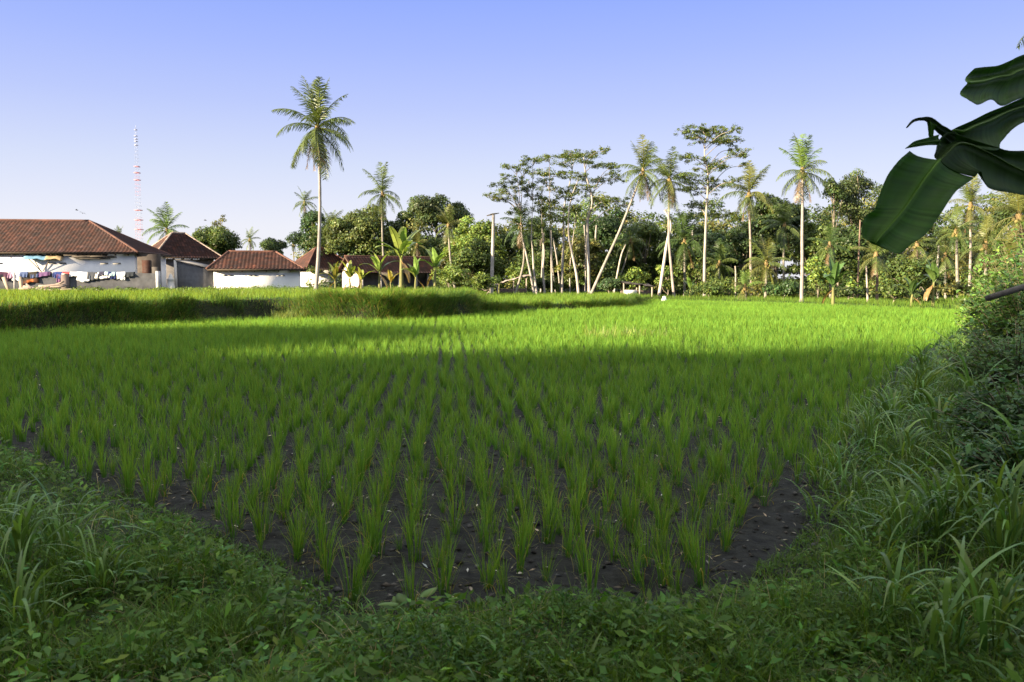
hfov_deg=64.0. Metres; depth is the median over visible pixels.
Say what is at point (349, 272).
banana plant
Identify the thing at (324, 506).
rice plant
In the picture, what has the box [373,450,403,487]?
rice plant
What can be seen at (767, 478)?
rice plant
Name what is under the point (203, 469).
rice plant
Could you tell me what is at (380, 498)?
rice plant
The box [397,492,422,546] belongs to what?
rice plant
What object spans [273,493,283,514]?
rice plant
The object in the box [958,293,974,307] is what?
shrub
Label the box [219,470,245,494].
rice plant
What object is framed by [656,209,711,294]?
coconut palm
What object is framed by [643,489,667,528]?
rice plant
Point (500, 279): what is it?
banana plant
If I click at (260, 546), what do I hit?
rice plant
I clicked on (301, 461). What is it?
rice plant
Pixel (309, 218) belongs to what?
broadleaf tree
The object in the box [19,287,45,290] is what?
log
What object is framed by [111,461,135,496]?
rice plant
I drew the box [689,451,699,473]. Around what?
rice plant
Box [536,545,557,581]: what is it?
rice plant
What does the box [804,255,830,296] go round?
shrub
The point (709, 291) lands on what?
shrub
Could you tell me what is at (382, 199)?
coconut palm
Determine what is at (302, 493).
rice plant
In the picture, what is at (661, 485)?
rice plant
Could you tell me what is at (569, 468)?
rice plant
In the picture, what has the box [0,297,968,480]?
rice crop
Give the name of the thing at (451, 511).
rice plant
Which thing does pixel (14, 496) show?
grass clump
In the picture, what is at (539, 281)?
shrub
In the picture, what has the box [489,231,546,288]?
broadleaf tree
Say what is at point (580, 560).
rice plant
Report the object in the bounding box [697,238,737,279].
coconut palm
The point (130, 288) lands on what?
fence weeds
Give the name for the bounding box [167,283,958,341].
edge grass
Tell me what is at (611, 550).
rice plant
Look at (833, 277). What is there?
banana plant
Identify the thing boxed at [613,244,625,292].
bare tree
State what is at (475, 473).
rice plant
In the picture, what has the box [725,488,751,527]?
rice plant
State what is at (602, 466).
rice plant
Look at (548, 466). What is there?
rice plant
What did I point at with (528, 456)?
rice plant
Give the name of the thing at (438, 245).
broadleaf tree
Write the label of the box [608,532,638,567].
rice plant
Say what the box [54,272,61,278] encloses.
laundry garment
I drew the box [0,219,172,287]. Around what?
long house
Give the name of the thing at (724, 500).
rice plant
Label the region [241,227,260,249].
coconut palm
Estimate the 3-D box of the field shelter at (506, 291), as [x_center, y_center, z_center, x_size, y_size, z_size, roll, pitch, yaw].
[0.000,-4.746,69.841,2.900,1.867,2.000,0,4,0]
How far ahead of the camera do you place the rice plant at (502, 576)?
4.34 m
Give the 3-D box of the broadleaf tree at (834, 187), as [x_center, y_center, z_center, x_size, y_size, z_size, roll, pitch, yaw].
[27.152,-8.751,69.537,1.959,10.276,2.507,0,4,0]
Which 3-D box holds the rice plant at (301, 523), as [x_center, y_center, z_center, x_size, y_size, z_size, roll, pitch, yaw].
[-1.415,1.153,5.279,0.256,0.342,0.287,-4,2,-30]
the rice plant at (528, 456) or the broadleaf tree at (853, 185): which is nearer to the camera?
the rice plant at (528, 456)
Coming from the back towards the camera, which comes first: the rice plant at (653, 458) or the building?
the building
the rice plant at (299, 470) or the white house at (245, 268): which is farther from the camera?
the white house at (245, 268)
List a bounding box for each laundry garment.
[0,271,8,281]
[7,272,13,277]
[12,272,19,280]
[19,272,27,277]
[22,271,38,284]
[38,272,47,276]
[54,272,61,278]
[69,272,77,276]
[76,271,89,281]
[86,272,98,279]
[95,272,109,278]
[104,272,114,275]
[107,271,116,278]
[116,272,124,279]
[124,272,134,276]
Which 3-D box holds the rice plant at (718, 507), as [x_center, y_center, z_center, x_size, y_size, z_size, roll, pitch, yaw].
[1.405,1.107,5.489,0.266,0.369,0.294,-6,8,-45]
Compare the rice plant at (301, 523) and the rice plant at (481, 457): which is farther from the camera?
the rice plant at (481, 457)
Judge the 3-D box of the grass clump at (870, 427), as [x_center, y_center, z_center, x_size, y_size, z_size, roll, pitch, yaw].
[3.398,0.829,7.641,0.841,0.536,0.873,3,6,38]
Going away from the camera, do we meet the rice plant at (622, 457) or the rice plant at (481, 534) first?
the rice plant at (481, 534)
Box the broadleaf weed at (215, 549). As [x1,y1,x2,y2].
[208,544,234,560]
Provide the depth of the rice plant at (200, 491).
6.10 m
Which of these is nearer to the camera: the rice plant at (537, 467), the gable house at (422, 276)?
the rice plant at (537, 467)
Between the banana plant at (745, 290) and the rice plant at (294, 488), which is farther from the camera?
the banana plant at (745, 290)
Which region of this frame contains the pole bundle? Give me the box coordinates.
[63,254,116,258]
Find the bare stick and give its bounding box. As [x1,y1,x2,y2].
[985,284,1023,300]
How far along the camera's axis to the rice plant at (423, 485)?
6.30 m
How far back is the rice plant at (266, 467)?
6.45 m
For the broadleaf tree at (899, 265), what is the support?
on the ground at (760, 541)
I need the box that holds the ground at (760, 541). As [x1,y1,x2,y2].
[0,279,1023,681]
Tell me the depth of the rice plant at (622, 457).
7.20 m
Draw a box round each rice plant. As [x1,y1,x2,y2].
[103,457,135,482]
[107,440,143,492]
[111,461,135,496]
[130,436,160,483]
[132,453,168,500]
[134,461,173,507]
[138,463,150,485]
[145,467,176,496]
[155,457,174,483]
[164,453,183,485]
[170,440,200,480]
[175,440,229,490]
[187,469,205,500]
[191,454,209,485]
[191,470,235,509]
[192,453,214,482]
[208,484,229,520]
[209,450,225,475]
[214,490,250,537]
[218,471,243,503]
[218,472,233,502]
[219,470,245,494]
[220,473,243,512]
[224,498,244,521]
[226,479,280,541]
[230,491,252,528]
[233,447,246,482]
[233,468,241,487]
[236,454,248,476]
[239,465,273,506]
[239,471,274,513]
[241,529,264,548]
[245,463,274,501]
[249,445,284,496]
[250,489,281,533]
[258,446,284,480]
[262,449,282,488]
[269,475,302,519]
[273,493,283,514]
[274,447,286,471]
[277,461,298,509]
[278,457,320,504]
[278,463,296,508]
[280,513,321,561]
[283,472,300,500]
[283,496,299,531]
[283,502,309,539]
[285,506,318,551]
[286,440,313,474]
[288,488,320,527]
[290,453,317,488]
[292,443,314,476]
[293,443,310,470]
[294,457,308,485]
[296,465,324,506]
[297,501,353,557]
[298,480,329,516]
[299,480,341,535]
[299,491,342,546]
[301,474,338,509]
[301,521,346,571]
[306,509,343,585]
[312,456,336,492]
[312,457,335,488]
[313,432,330,468]
[317,452,333,479]
[317,475,358,515]
[324,443,355,475]
[325,531,379,603]
[327,462,355,502]
[329,489,386,522]
[330,471,354,523]
[339,488,406,556]
[340,451,368,489]
[341,468,366,509]
[342,435,373,465]
[344,444,376,480]
[344,520,390,570]
[345,465,368,495]
[345,527,395,577]
[349,446,369,481]
[349,568,380,597]
[351,421,376,470]
[354,497,404,550]
[356,504,376,534]
[357,434,375,468]
[357,508,392,540]
[359,466,382,504]
[359,471,387,519]
[362,465,395,500]
[365,429,377,466]
[367,479,396,514]
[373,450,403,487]
[374,459,390,486]
[375,446,402,481]
[377,426,403,468]
[389,434,403,459]
[391,456,404,473]
[392,497,438,563]
[392,526,404,549]
[393,554,437,608]
[394,462,417,504]
[395,441,424,482]
[397,478,428,520]
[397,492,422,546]
[401,427,431,470]
[403,473,413,494]
[404,501,422,535]
[406,480,435,514]
[407,461,426,487]
[409,539,493,598]
[411,448,433,478]
[412,482,432,511]
[414,462,445,503]
[422,543,463,592]
[425,480,474,533]
[425,528,454,567]
[426,528,462,575]
[427,449,471,479]
[428,432,451,468]
[433,441,475,485]
[434,456,483,512]
[434,496,448,512]
[434,514,463,544]
[435,456,463,493]
[436,457,454,478]
[439,530,455,554]
[440,433,458,462]
[441,475,456,493]
[443,464,457,500]
[448,448,461,468]
[449,503,512,542]
[457,436,486,469]
[463,451,491,487]
[464,459,479,482]
[464,532,505,583]
[466,442,480,465]
[467,543,523,593]
[468,462,503,507]
[469,442,486,475]
[469,450,490,491]
[471,502,505,554]
[474,448,507,495]
[474,492,495,523]
[476,474,497,520]
[482,500,504,531]
[483,520,507,568]
[486,552,523,595]
[497,471,512,494]
[497,497,540,559]
[498,486,520,522]
[499,425,519,464]
[499,441,516,470]
[499,501,537,575]
[500,454,522,480]
[500,465,521,488]
[502,450,525,478]
[503,477,512,494]
[504,487,547,533]
[505,431,531,466]
[505,503,535,536]
[506,506,536,540]
[509,464,527,507]
[509,470,539,514]
[514,433,533,466]
[526,474,565,511]
[527,436,539,463]
[527,459,554,499]
[528,437,560,476]
[528,445,550,470]
[529,484,554,515]
[531,485,564,545]
[532,455,541,478]
[535,461,556,493]
[535,484,569,527]
[536,453,549,486]
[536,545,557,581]
[540,448,555,474]
[540,466,562,506]
[544,493,573,535]
[547,417,575,465]
[549,501,591,557]
[554,441,570,468]
[557,449,576,475]
[558,482,600,533]
[558,527,600,574]
[561,454,596,500]
[561,455,579,489]
[563,499,593,551]
[564,467,577,493]
[566,472,586,521]
[567,453,600,509]
[567,473,582,514]
[568,524,606,594]
[570,427,585,466]
[576,451,598,487]
[577,514,626,562]
[578,452,612,487]
[581,435,605,471]
[586,497,614,538]
[591,463,625,497]
[595,480,622,511]
[595,503,629,544]
[596,451,612,475]
[596,452,614,478]
[598,464,617,496]
[601,468,635,517]
[602,432,619,465]
[602,466,625,499]
[603,426,624,472]
[606,444,634,481]
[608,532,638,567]
[613,441,640,474]
[613,452,630,473]
[613,530,654,584]
[614,483,640,531]
[617,469,652,532]
[617,556,660,595]
[619,451,647,484]
[620,443,639,469]
[620,487,640,522]
[621,458,656,502]
[621,514,646,551]
[621,545,684,587]
[626,455,651,497]
[627,442,661,490]
[631,515,676,567]
[636,449,649,470]
[641,466,657,504]
[641,511,674,556]
[641,520,678,567]
[642,450,661,477]
[642,469,668,511]
[642,490,678,533]
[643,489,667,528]
[644,440,658,475]
[646,458,661,484]
[651,423,669,468]
[653,548,689,593]
[655,471,684,508]
[656,467,676,498]
[658,433,674,470]
[658,439,687,475]
[662,445,685,484]
[662,482,707,520]
[666,523,712,568]
[669,493,684,512]
[669,506,706,561]
[671,510,693,543]
[674,462,690,487]
[675,456,713,496]
[675,521,694,552]
[677,518,734,587]
[686,444,700,468]
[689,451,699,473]
[690,467,716,508]
[693,448,727,483]
[697,439,733,482]
[697,485,748,531]
[697,491,725,540]
[700,462,717,487]
[701,453,719,478]
[701,500,743,545]
[704,443,739,478]
[708,437,725,470]
[712,470,735,509]
[712,473,747,516]
[713,513,738,551]
[718,440,761,504]
[721,479,756,513]
[722,464,742,493]
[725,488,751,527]
[726,478,749,502]
[729,459,760,486]
[736,447,750,471]
[743,453,768,497]
[743,460,759,485]
[745,467,786,505]
[746,441,764,472]
[761,455,782,487]
[763,458,781,481]
[769,444,790,474]
[785,447,822,478]
[789,448,810,483]
[789,449,830,481]
[812,450,837,486]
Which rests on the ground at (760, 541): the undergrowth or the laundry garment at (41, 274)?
the undergrowth
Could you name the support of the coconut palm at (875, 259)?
on the ground at (760, 541)
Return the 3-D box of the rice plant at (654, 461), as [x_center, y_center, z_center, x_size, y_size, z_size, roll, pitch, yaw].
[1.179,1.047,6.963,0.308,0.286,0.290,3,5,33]
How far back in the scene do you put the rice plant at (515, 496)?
6.07 m
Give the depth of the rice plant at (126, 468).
6.47 m
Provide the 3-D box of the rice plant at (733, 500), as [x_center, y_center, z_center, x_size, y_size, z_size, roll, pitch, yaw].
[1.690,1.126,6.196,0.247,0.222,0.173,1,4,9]
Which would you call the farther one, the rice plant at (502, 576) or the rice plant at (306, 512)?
the rice plant at (306, 512)
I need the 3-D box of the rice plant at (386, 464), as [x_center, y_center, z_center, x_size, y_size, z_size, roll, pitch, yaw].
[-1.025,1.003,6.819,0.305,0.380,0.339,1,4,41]
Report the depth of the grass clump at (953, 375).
11.64 m
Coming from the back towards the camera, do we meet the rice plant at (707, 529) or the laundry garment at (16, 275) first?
the laundry garment at (16, 275)
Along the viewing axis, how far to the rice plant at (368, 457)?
7.31 m
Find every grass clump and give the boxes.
[0,469,157,566]
[0,478,48,534]
[0,489,95,568]
[0,532,90,641]
[41,524,158,596]
[235,627,331,678]
[322,595,387,620]
[336,588,408,623]
[398,606,495,680]
[526,632,617,681]
[815,443,897,499]
[821,542,968,636]
[827,405,919,454]
[841,471,963,557]
[841,535,1023,677]
[850,380,929,433]
[857,407,964,466]
[860,453,1022,555]
[876,360,965,408]
[879,385,968,442]
[893,533,1023,675]
[901,343,948,374]
[913,444,1023,551]
[915,456,1023,573]
[917,340,989,385]
[922,322,968,354]
[928,350,1009,405]
[933,400,1023,484]
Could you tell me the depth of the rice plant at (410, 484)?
6.47 m
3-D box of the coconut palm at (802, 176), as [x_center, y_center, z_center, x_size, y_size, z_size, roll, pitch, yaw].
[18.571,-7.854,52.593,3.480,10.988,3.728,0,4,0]
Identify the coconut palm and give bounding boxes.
[142,202,188,243]
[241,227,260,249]
[272,75,355,289]
[289,244,299,260]
[293,187,317,216]
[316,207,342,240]
[358,162,402,255]
[410,227,428,255]
[435,204,464,287]
[500,201,541,292]
[590,134,666,293]
[611,219,646,291]
[650,146,698,296]
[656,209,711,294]
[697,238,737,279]
[718,160,773,296]
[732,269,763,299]
[742,236,790,297]
[758,198,809,280]
[776,134,834,301]
[808,222,850,297]
[850,243,892,301]
[894,238,937,258]
[924,227,965,297]
[934,204,977,297]
[943,175,999,285]
[961,214,1007,279]
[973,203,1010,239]
[975,190,1023,268]
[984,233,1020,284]
[1016,0,1023,48]
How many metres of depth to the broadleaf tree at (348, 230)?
87.06 m
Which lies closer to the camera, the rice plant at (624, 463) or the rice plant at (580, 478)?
the rice plant at (580, 478)
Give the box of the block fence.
[0,271,160,290]
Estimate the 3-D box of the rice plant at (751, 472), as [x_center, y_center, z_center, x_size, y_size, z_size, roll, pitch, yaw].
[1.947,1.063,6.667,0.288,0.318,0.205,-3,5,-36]
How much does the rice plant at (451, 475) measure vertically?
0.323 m
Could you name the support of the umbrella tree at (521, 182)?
on the ground at (760, 541)
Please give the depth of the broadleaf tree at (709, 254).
71.75 m
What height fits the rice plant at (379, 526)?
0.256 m
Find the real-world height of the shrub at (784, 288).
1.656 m
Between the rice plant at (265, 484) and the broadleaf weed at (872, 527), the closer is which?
the broadleaf weed at (872, 527)
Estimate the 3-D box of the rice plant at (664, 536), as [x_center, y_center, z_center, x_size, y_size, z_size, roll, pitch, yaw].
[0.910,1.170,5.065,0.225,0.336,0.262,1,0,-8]
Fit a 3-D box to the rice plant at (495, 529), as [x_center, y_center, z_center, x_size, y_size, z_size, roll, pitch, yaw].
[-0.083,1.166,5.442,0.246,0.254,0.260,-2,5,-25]
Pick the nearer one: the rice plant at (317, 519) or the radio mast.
the rice plant at (317, 519)
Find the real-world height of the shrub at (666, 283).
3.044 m
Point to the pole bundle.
(91, 256)
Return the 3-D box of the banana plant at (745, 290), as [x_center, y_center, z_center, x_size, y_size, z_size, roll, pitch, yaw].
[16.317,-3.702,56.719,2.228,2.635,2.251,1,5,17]
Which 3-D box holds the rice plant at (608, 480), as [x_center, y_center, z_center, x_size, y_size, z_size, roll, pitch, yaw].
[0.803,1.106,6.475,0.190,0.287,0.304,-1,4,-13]
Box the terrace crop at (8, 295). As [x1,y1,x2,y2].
[0,286,969,321]
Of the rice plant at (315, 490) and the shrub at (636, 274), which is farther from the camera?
the shrub at (636, 274)
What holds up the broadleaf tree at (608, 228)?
on the ground at (760, 541)
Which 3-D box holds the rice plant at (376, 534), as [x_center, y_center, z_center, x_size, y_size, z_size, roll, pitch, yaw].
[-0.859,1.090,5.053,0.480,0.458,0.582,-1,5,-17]
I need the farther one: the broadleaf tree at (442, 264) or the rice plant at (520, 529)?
the broadleaf tree at (442, 264)
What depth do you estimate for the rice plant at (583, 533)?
5.13 m
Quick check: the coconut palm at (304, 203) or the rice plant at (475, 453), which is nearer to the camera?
the rice plant at (475, 453)
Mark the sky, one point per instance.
(445, 93)
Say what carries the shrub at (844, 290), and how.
on the ground at (760, 541)
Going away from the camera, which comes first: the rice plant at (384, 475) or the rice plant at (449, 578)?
the rice plant at (449, 578)
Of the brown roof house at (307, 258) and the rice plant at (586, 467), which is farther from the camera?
the brown roof house at (307, 258)
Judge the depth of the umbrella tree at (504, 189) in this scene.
67.41 m
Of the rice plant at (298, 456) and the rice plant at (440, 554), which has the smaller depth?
the rice plant at (440, 554)
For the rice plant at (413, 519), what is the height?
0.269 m
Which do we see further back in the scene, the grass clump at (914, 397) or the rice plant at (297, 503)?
the grass clump at (914, 397)
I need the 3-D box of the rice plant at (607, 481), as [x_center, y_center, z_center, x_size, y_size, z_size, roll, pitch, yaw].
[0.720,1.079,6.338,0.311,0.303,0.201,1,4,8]
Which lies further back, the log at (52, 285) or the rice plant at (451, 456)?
the log at (52, 285)
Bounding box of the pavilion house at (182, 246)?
[152,232,221,278]
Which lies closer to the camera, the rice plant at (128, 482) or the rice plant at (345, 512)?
the rice plant at (345, 512)
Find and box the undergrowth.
[432,243,993,298]
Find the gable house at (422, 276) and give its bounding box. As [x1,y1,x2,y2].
[338,255,438,287]
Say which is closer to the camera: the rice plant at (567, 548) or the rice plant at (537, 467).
the rice plant at (567, 548)
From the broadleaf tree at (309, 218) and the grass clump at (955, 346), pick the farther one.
the broadleaf tree at (309, 218)
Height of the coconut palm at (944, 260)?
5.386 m
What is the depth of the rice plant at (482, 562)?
4.58 m
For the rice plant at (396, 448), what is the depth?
7.57 m
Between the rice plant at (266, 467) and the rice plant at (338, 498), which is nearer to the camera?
the rice plant at (338, 498)
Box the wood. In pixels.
[290,191,1023,289]
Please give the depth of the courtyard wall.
61.66 m
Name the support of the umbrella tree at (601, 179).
on the ground at (760, 541)
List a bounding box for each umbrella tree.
[482,161,534,293]
[508,155,545,292]
[527,154,568,292]
[529,176,558,292]
[550,149,583,292]
[555,170,588,292]
[564,145,634,292]
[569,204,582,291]
[573,162,630,292]
[666,123,751,295]
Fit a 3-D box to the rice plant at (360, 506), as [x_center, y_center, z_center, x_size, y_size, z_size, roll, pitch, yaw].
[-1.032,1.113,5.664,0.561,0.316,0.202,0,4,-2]
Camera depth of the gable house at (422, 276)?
76.52 m
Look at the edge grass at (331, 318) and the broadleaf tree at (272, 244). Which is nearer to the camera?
the edge grass at (331, 318)
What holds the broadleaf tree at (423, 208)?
on the ground at (760, 541)
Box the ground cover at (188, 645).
[0,367,1023,681]
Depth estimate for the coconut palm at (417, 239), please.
81.32 m
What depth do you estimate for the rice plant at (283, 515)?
5.78 m
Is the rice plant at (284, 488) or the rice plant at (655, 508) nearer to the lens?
the rice plant at (655, 508)
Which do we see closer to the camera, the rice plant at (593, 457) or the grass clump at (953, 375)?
the rice plant at (593, 457)
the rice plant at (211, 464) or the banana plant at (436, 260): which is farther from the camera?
the banana plant at (436, 260)
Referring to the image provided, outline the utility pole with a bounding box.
[487,213,498,293]
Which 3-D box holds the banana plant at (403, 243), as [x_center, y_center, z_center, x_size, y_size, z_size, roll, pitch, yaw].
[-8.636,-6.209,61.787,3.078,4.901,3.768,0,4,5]
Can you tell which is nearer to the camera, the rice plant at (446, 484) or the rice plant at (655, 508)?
the rice plant at (655, 508)
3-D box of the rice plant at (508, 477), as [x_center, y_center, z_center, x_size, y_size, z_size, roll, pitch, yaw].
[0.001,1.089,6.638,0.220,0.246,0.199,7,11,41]
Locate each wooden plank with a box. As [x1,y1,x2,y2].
[2,277,9,290]
[18,276,22,287]
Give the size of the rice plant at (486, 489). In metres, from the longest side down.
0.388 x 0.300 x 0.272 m
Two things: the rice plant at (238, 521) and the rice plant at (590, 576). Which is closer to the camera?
the rice plant at (590, 576)
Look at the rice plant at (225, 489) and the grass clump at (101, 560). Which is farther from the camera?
the rice plant at (225, 489)
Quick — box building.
[859,236,925,288]
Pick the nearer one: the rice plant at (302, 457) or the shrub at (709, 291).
the rice plant at (302, 457)
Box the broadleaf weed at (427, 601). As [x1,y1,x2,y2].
[417,598,460,616]
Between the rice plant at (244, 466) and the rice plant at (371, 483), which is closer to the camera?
the rice plant at (371, 483)
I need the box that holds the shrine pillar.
[167,274,174,288]
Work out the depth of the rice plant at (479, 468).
6.72 m
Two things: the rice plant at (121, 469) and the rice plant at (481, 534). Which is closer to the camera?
the rice plant at (481, 534)
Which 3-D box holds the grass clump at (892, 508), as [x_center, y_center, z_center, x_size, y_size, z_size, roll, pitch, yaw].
[2.264,1.035,4.760,0.738,0.485,0.758,4,6,40]
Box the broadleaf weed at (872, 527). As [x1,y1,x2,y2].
[857,518,885,536]
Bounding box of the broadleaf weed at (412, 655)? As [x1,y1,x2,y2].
[381,632,423,661]
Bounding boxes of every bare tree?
[540,239,543,292]
[551,230,555,292]
[552,238,560,291]
[594,225,596,291]
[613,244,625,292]
[658,209,671,295]
[734,266,736,295]
[856,220,860,297]
[866,266,868,301]
[936,245,939,297]
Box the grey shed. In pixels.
[174,260,223,289]
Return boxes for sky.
[0,0,1023,278]
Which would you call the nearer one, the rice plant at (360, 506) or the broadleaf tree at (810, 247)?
the rice plant at (360, 506)
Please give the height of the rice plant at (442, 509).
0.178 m
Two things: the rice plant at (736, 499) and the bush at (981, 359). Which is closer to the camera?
the rice plant at (736, 499)
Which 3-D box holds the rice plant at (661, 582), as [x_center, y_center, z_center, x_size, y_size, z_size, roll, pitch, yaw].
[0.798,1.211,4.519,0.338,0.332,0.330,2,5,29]
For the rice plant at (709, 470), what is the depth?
7.01 m
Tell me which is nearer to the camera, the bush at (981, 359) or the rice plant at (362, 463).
the rice plant at (362, 463)
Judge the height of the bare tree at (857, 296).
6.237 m
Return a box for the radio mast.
[134,125,143,242]
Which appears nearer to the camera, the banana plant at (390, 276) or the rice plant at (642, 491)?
the rice plant at (642, 491)
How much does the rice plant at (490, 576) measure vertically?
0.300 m
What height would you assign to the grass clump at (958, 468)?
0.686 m
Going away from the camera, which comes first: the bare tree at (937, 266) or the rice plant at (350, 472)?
the rice plant at (350, 472)
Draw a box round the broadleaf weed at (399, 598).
[378,587,438,621]
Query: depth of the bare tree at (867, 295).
49.85 m
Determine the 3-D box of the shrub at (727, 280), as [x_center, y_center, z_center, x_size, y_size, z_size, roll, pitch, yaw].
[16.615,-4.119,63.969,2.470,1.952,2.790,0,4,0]
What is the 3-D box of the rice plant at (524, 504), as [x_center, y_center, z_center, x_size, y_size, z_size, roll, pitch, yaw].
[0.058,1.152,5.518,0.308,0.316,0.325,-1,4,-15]
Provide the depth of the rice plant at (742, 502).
5.95 m
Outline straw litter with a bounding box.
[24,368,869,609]
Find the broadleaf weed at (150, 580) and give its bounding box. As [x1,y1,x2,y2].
[134,570,168,591]
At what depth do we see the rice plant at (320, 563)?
4.80 m
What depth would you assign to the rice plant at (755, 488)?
6.45 m
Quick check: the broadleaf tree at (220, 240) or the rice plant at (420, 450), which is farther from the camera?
the broadleaf tree at (220, 240)
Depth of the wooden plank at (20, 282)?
54.43 m
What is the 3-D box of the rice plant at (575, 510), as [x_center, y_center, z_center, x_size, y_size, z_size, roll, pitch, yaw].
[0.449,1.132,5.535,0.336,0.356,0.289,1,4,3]
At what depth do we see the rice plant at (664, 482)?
6.12 m
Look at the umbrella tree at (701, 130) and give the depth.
65.77 m
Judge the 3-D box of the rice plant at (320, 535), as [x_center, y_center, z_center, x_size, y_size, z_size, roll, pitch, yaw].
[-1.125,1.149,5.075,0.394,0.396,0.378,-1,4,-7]
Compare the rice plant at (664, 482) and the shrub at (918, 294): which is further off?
the shrub at (918, 294)
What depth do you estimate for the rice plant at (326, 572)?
4.65 m
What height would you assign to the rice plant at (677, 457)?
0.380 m
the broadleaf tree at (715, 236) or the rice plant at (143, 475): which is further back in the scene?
the broadleaf tree at (715, 236)
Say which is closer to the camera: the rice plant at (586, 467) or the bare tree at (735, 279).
the rice plant at (586, 467)
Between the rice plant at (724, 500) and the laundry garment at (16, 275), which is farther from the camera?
the laundry garment at (16, 275)
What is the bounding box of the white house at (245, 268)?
[205,250,306,289]
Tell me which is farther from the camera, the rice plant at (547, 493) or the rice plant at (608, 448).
the rice plant at (608, 448)
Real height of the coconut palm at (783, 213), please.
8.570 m
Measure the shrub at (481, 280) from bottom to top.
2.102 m
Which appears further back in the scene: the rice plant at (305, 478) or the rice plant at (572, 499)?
the rice plant at (305, 478)
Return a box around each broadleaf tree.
[192,225,242,261]
[211,215,229,230]
[259,237,287,254]
[284,209,341,252]
[322,204,394,257]
[385,210,415,255]
[401,193,472,284]
[403,232,454,255]
[437,254,481,286]
[440,215,506,289]
[445,238,502,287]
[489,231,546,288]
[514,219,563,290]
[527,249,577,275]
[554,233,606,292]
[570,208,635,291]
[609,220,672,288]
[645,243,682,292]
[657,223,716,278]
[672,243,721,285]
[707,227,745,277]
[721,227,769,279]
[737,192,809,283]
[779,220,841,275]
[806,224,893,296]
[817,243,864,296]
[819,168,882,295]
[821,177,846,237]
[868,254,927,298]
[920,229,982,272]
[947,245,1003,288]
[971,192,1023,283]
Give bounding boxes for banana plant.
[320,262,343,288]
[340,260,357,288]
[353,267,371,288]
[360,253,399,289]
[375,226,421,287]
[383,270,398,289]
[400,256,423,289]
[419,247,446,287]
[495,273,504,293]
[683,277,694,297]
[818,257,852,304]
[862,54,1023,253]
[893,276,926,305]
[921,258,953,305]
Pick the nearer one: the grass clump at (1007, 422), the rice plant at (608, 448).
the grass clump at (1007, 422)
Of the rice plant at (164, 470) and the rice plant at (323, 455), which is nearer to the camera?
the rice plant at (164, 470)
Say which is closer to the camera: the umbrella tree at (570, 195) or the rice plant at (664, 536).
the rice plant at (664, 536)
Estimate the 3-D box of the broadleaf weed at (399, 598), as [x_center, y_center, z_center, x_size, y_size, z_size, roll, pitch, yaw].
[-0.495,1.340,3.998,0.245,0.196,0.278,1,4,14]
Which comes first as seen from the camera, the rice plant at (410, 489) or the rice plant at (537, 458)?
the rice plant at (410, 489)
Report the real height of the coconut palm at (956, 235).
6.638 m
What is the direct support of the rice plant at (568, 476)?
on the ground at (760, 541)
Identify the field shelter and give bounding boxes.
[495,274,528,293]
[621,281,653,296]
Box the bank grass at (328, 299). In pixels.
[0,283,648,333]
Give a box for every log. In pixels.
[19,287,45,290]
[38,284,66,286]
[39,285,64,287]
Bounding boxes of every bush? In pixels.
[921,363,1023,442]
[931,311,1023,391]
[941,423,1023,494]
[948,286,990,334]
[956,221,1023,318]
[958,233,1023,348]
[962,279,1006,310]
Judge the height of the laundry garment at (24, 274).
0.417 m
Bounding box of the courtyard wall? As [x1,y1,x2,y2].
[137,254,161,286]
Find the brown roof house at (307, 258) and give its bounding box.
[294,247,342,286]
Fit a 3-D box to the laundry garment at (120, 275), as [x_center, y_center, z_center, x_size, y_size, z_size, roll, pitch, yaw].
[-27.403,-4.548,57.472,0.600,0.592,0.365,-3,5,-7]
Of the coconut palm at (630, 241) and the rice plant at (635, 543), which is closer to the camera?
the rice plant at (635, 543)
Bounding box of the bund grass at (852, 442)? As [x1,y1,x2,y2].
[785,327,1023,575]
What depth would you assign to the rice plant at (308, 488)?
6.17 m
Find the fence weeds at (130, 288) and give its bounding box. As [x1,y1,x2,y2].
[28,284,454,292]
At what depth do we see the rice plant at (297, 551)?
4.97 m
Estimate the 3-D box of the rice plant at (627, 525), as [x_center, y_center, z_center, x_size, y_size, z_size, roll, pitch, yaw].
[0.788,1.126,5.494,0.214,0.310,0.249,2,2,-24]
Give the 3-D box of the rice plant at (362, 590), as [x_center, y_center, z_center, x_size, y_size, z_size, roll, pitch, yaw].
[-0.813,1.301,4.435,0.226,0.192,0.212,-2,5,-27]
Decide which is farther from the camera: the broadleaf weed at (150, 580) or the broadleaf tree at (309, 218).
the broadleaf tree at (309, 218)
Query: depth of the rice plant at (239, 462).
6.85 m
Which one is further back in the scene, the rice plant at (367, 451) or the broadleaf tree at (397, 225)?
the broadleaf tree at (397, 225)
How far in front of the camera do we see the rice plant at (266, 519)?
5.50 m
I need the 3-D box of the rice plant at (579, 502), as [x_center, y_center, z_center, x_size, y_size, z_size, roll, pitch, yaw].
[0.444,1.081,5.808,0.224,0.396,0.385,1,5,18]
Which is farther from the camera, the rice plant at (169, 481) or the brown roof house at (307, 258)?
the brown roof house at (307, 258)
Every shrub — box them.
[430,265,470,286]
[469,272,501,294]
[533,275,554,289]
[560,272,586,291]
[596,277,625,292]
[618,267,651,289]
[654,264,676,295]
[693,282,722,295]
[709,276,737,294]
[761,279,805,299]
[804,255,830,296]
[835,285,863,298]
[870,283,909,302]
[908,287,937,303]
[931,281,974,299]
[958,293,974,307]
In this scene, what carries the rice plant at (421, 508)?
on the ground at (760, 541)

